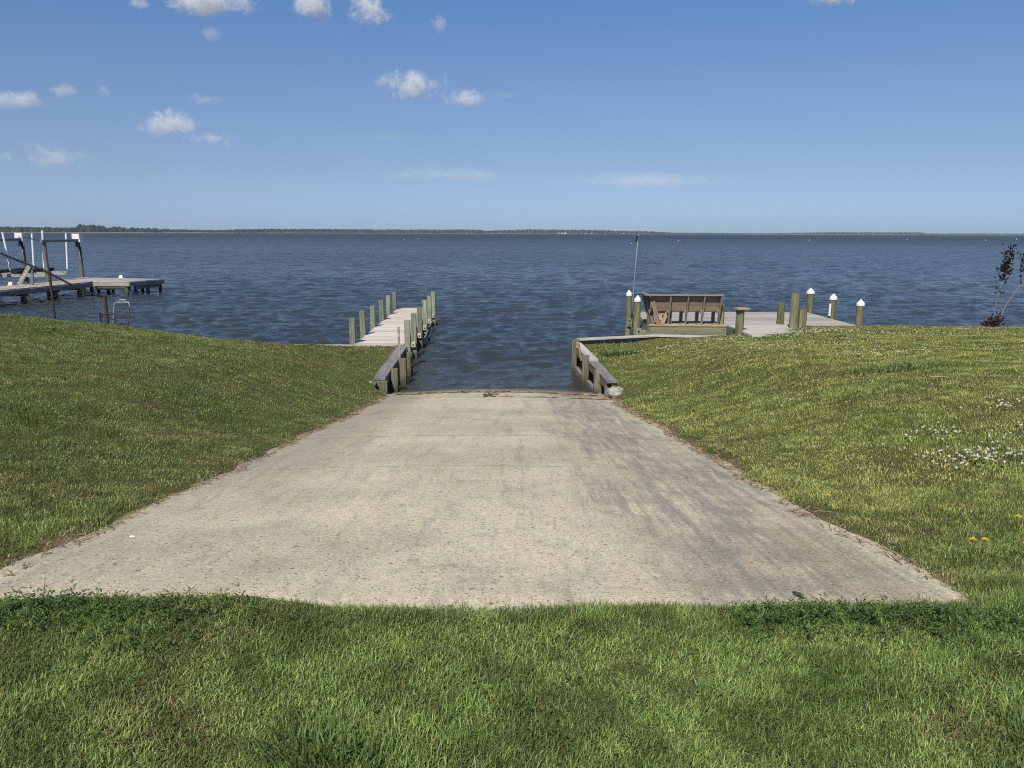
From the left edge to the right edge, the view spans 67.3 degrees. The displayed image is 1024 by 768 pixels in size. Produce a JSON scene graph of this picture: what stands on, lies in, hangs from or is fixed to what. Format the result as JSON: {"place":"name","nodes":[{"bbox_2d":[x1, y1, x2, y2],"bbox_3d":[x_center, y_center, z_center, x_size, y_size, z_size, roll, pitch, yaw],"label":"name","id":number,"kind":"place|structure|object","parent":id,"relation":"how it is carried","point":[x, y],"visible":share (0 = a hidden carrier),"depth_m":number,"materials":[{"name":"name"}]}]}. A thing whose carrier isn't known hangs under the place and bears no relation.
{"place":"outdoors","nodes":[
{"label":"outdoors","id":0,"kind":"place"},
{"bbox_2d":[49,232,853,234],"bbox_3d":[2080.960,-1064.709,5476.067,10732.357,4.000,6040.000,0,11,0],"label":"shore","id":1,"kind":"structure","parent":0,"point":[247,232],"depth_m":3250.40,"materials":[{"name":"green plant"}]},
{"bbox_2d":[0,224,1023,234],"bbox_3d":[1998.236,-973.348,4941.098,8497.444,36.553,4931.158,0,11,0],"label":"woods","id":2,"kind":"object","parent":1,"relation":"on","point":[89,228],"visible":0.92,"depth_m":4702.31,"materials":[{"name":"green plant"}]},
{"bbox_2d":[0,389,970,617],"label":"boat ramp","id":3,"kind":"object","parent":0,"point":[518,499],"visible":0.87,"depth_m":4.59,"materials":[{"name":"concrete"}]},
{"bbox_2d":[373,345,412,393],"bbox_3d":[-2.633,0.180,17.784,0.515,1.680,3.858,0,11,0],"label":"bulkhead","id":4,"kind":"object","parent":3,"relation":"attached to","point":[386,374],"visible":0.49,"depth_m":17.21,"materials":[{"name":"grey wood"}]},
{"bbox_2d":[397,327,400,358],"bbox_3d":[-2.577,-0.901,17.557,0.056,0.810,0.030,0,11,0],"label":"stake","id":5,"kind":"object","parent":4,"relation":"attached to","point":[399,355],"visible":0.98,"depth_m":17.54,"materials":[{"name":"wood"}]},
{"bbox_2d":[2,387,939,579],"bbox_3d":[-0.277,0.579,9.450,5.034,1.580,11.499,0,11,0],"label":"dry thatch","id":6,"kind":"object","parent":3,"relation":"on","point":[627,411],"visible":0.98,"depth_m":6.29,"materials":[{"name":"brown plant"}]},
{"bbox_2d":[482,392,499,396],"bbox_3d":[-0.398,0.190,14.674,0.215,0.158,0.713,6,13,28],"label":"weed","id":7,"kind":"object","parent":3,"relation":"on","point":[489,394],"visible":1,"depth_m":14.57,"materials":[{"name":"green plant"}]},
{"bbox_2d":[394,390,611,399],"bbox_3d":[-0.161,0.205,15.171,4.447,0.234,1.496,0,11,0],"label":"reed debris","id":8,"kind":"object","parent":3,"relation":"on","point":[574,394],"visible":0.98,"depth_m":15.53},
{"bbox_2d":[571,339,616,396],"bbox_3d":[1.740,0.161,17.497,0.338,1.860,4.304,-1,11,-5],"label":"bulkhead","id":9,"kind":"object","parent":3,"relation":"attached to","point":[593,373],"visible":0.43,"depth_m":17.23,"materials":[{"name":"grey wood"}]},
{"bbox_2d":[576,342,581,360],"bbox_3d":[1.551,-0.754,17.701,0.189,0.451,0.074,-6,13,-28],"label":"stake","id":10,"kind":"object","parent":9,"relation":"attached to","point":[579,349],"visible":0.92,"depth_m":17.68,"materials":[{"name":"brown wood"}]},
{"bbox_2d":[606,386,623,396],"bbox_3d":[2.020,0.166,15.032,0.363,0.249,0.481,0,11,0],"label":"concrete rubble","id":11,"kind":"object","parent":3,"relation":"on","point":[614,391],"visible":0.8,"depth_m":14.90,"materials":[{"name":"grey concrete"}]},
{"bbox_2d":[0,232,1023,391],"bbox_3d":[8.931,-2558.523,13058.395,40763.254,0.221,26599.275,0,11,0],"label":"water","id":12,"kind":"structure","parent":0,"point":[518,311],"depth_m":53.03,"materials":[{"name":"blue liquid"}]},
{"bbox_2d":[0,230,85,291],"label":"boat lift","id":13,"kind":"object","parent":12,"relation":"in","point":[20,238],"visible":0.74,"depth_m":43.55,"materials":[{"name":"white metal"}]},
{"bbox_2d":[0,277,164,302],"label":"wooden pier","id":14,"kind":"structure","parent":12,"relation":"in","point":[99,284],"depth_m":41.16,"materials":[{"name":"grey wood"}]},
{"bbox_2d":[17,265,33,284],"bbox_3d":[-24.278,-5.430,38.359,0.774,1.048,0.190,0,11,0],"label":"leaning plank","id":15,"kind":"object","parent":14,"relation":"on","point":[23,276],"visible":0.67,"depth_m":38.32,"materials":[{"name":"grey wood"}]},
{"bbox_2d":[349,291,435,358],"bbox_3d":[-3.490,-1.177,24.281,1.644,2.840,10.427,0,11,-2],"label":"wooden dock","id":16,"kind":"object","parent":12,"relation":"in","point":[415,325],"visible":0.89,"depth_m":22.78,"materials":[{"name":"wood"}]},
{"bbox_2d":[625,290,631,335],"bbox_3d":[3.611,-1.346,23.948,0.202,3.145,0.264,0,11,0],"label":"piling","id":17,"kind":"object","parent":12,"relation":"in","point":[628,323],"visible":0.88,"depth_m":23.73,"materials":[{"name":"brown wood"}]},
{"bbox_2d":[631,230,638,317],"bbox_3d":[3.756,-3.340,23.405,0.177,2.670,0.046,0,11,0],"label":"pole","id":18,"kind":"object","parent":17,"relation":"attached to","point":[636,239],"visible":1,"depth_m":23.38,"materials":[{"name":"metal"}]},
{"bbox_2d":[633,295,641,334],"bbox_3d":[3.534,-0.942,21.888,0.213,3.145,0.285,0,11,0],"label":"piling","id":19,"kind":"object","parent":12,"relation":"in","point":[637,315],"visible":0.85,"depth_m":21.66,"materials":[{"name":"brown wood"}]},
{"bbox_2d":[577,334,709,343],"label":"seawall","id":20,"kind":"object","parent":12,"relation":"in","point":[614,339],"visible":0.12,"depth_m":19.99,"materials":[{"name":"grey wood"}]},
{"bbox_2d":[646,308,653,331],"bbox_3d":[3.790,-0.702,21.412,0.202,2.861,0.188,0,11,0],"label":"piling","id":21,"kind":"object","parent":12,"relation":"in","point":[648,322],"visible":0.11,"depth_m":21.15,"materials":[{"name":"wood"}]},
{"bbox_2d":[719,304,724,323],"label":"piling","id":22,"kind":"object","parent":12,"relation":"in","point":[722,314],"visible":0.2,"depth_m":21.01,"materials":[{"name":"wood"}]},
{"bbox_2d":[734,307,749,334],"bbox_3d":[5.822,-0.454,19.799,0.300,3.008,0.290,-1,11,-7],"label":"piling","id":23,"kind":"object","parent":12,"relation":"in","point":[739,323],"visible":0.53,"depth_m":19.53,"materials":[{"name":"wood"}]},
{"bbox_2d":[776,303,784,323],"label":"piling","id":24,"kind":"object","parent":12,"relation":"in","point":[780,312],"visible":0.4,"depth_m":21.07,"materials":[{"name":"wood"}]},
{"bbox_2d":[789,293,799,327],"bbox_3d":[7.422,-0.747,20.456,0.240,3.340,0.239,0,11,0],"label":"piling","id":25,"kind":"object","parent":12,"relation":"in","point":[794,309],"visible":0.4,"depth_m":20.14,"materials":[{"name":"wood"}]},
{"bbox_2d":[798,309,806,327],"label":"piling","id":26,"kind":"object","parent":12,"relation":"in","point":[802,319],"visible":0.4,"depth_m":20.18,"materials":[{"name":"wood"}]},
{"bbox_2d":[806,288,814,313],"bbox_3d":[9.505,-1.496,24.769,0.254,3.165,0.254,0,11,0],"label":"piling","id":27,"kind":"object","parent":12,"relation":"in","point":[810,292],"visible":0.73,"depth_m":24.45,"materials":[{"name":"brown wood"}]},
{"bbox_2d":[828,294,837,319],"bbox_3d":[9.437,-1.116,22.905,0.256,3.135,0.226,0,11,0],"label":"piling","id":28,"kind":"object","parent":12,"relation":"in","point":[833,298],"visible":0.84,"depth_m":22.59,"materials":[{"name":"brown wood"}]},
{"bbox_2d":[855,299,864,325],"bbox_3d":[9.433,-0.755,21.093,0.217,3.125,0.217,0,11,0],"label":"piling","id":29,"kind":"object","parent":12,"relation":"in","point":[860,304],"visible":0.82,"depth_m":20.80,"materials":[{"name":"brown wood"}]},
{"bbox_2d":[0,313,1023,767],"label":"lawn","id":30,"kind":"structure","parent":0,"point":[642,369],"depth_m":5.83,"materials":[{"name":"plant"}]},
{"bbox_2d":[0,252,109,323],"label":"chain link fence","id":31,"kind":"object","parent":30,"relation":"on","point":[49,274],"visible":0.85,"depth_m":19.22,"materials":[{"name":"black metal"}]},
{"bbox_2d":[100,313,115,324],"bbox_3d":[-10.257,-1.517,19.515,0.418,0.541,0.163,0,11,0],"label":"pipe frame","id":32,"kind":"object","parent":30,"relation":"on","point":[114,321],"visible":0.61,"depth_m":19.52,"materials":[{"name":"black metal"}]},
{"bbox_2d":[112,299,129,326],"bbox_3d":[-10.024,-1.658,19.694,0.506,1.021,0.170,0,11,0],"label":"pipe frame","id":33,"kind":"object","parent":30,"relation":"on","point":[128,309],"visible":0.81,"depth_m":19.68,"materials":[{"name":"metal"}]},
{"bbox_2d":[294,344,396,346],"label":"seawall","id":34,"kind":"object","parent":30,"relation":"on","point":[347,345],"visible":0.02,"depth_m":19.62,"materials":[{"name":"grey wood"}]},
{"bbox_2d":[0,506,1023,763],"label":"weeds","id":35,"kind":"object","parent":30,"relation":"on","point":[104,604],"visible":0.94,"depth_m":3.10,"materials":[{"name":"green plant"}]},
{"bbox_2d":[621,325,1022,474],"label":"clover flowers","id":36,"kind":"object","parent":30,"relation":"on","point":[969,450],"visible":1,"depth_m":7.15,"materials":[{"name":"white plant"}]},
{"bbox_2d":[980,243,1023,326],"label":"sapling","id":37,"kind":"object","parent":30,"relation":"on","point":[1004,267],"visible":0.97,"depth_m":19.99,"materials":[{"name":"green plant"}]},
{"bbox_2d":[0,0,1023,233],"label":"sky","id":38,"kind":"structure","parent":0,"point":[675,116],"materials":[{"name":"blue"}]},
{"bbox_2d":[632,312,854,337],"bbox_3d":[6.510,-1.522,21.586,5.890,0.440,5.760,0,11,0],"label":"wooden dock","id":39,"kind":"object","parent":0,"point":[758,323],"visible":0.69,"depth_m":21.02,"materials":[{"name":"wood"}]},
{"bbox_2d":[640,292,723,324],"bbox_3d":[4.615,-2.063,21.084,2.105,0.836,0.920,0,11,0],"label":"bench","id":40,"kind":"object","parent":39,"relation":"on","point":[665,306],"visible":0.97,"depth_m":20.78,"materials":[{"name":"brown wood"}]},
{"bbox_2d":[792,591,802,596],"bbox_3d":[1.272,0.933,3.420,0.018,0.019,0.063,-6,13,-28],"label":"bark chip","id":41,"kind":"object","parent":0,"point":[797,593],"visible":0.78,"depth_m":3.41,"materials":[{"name":"brown wood"}]}
]}

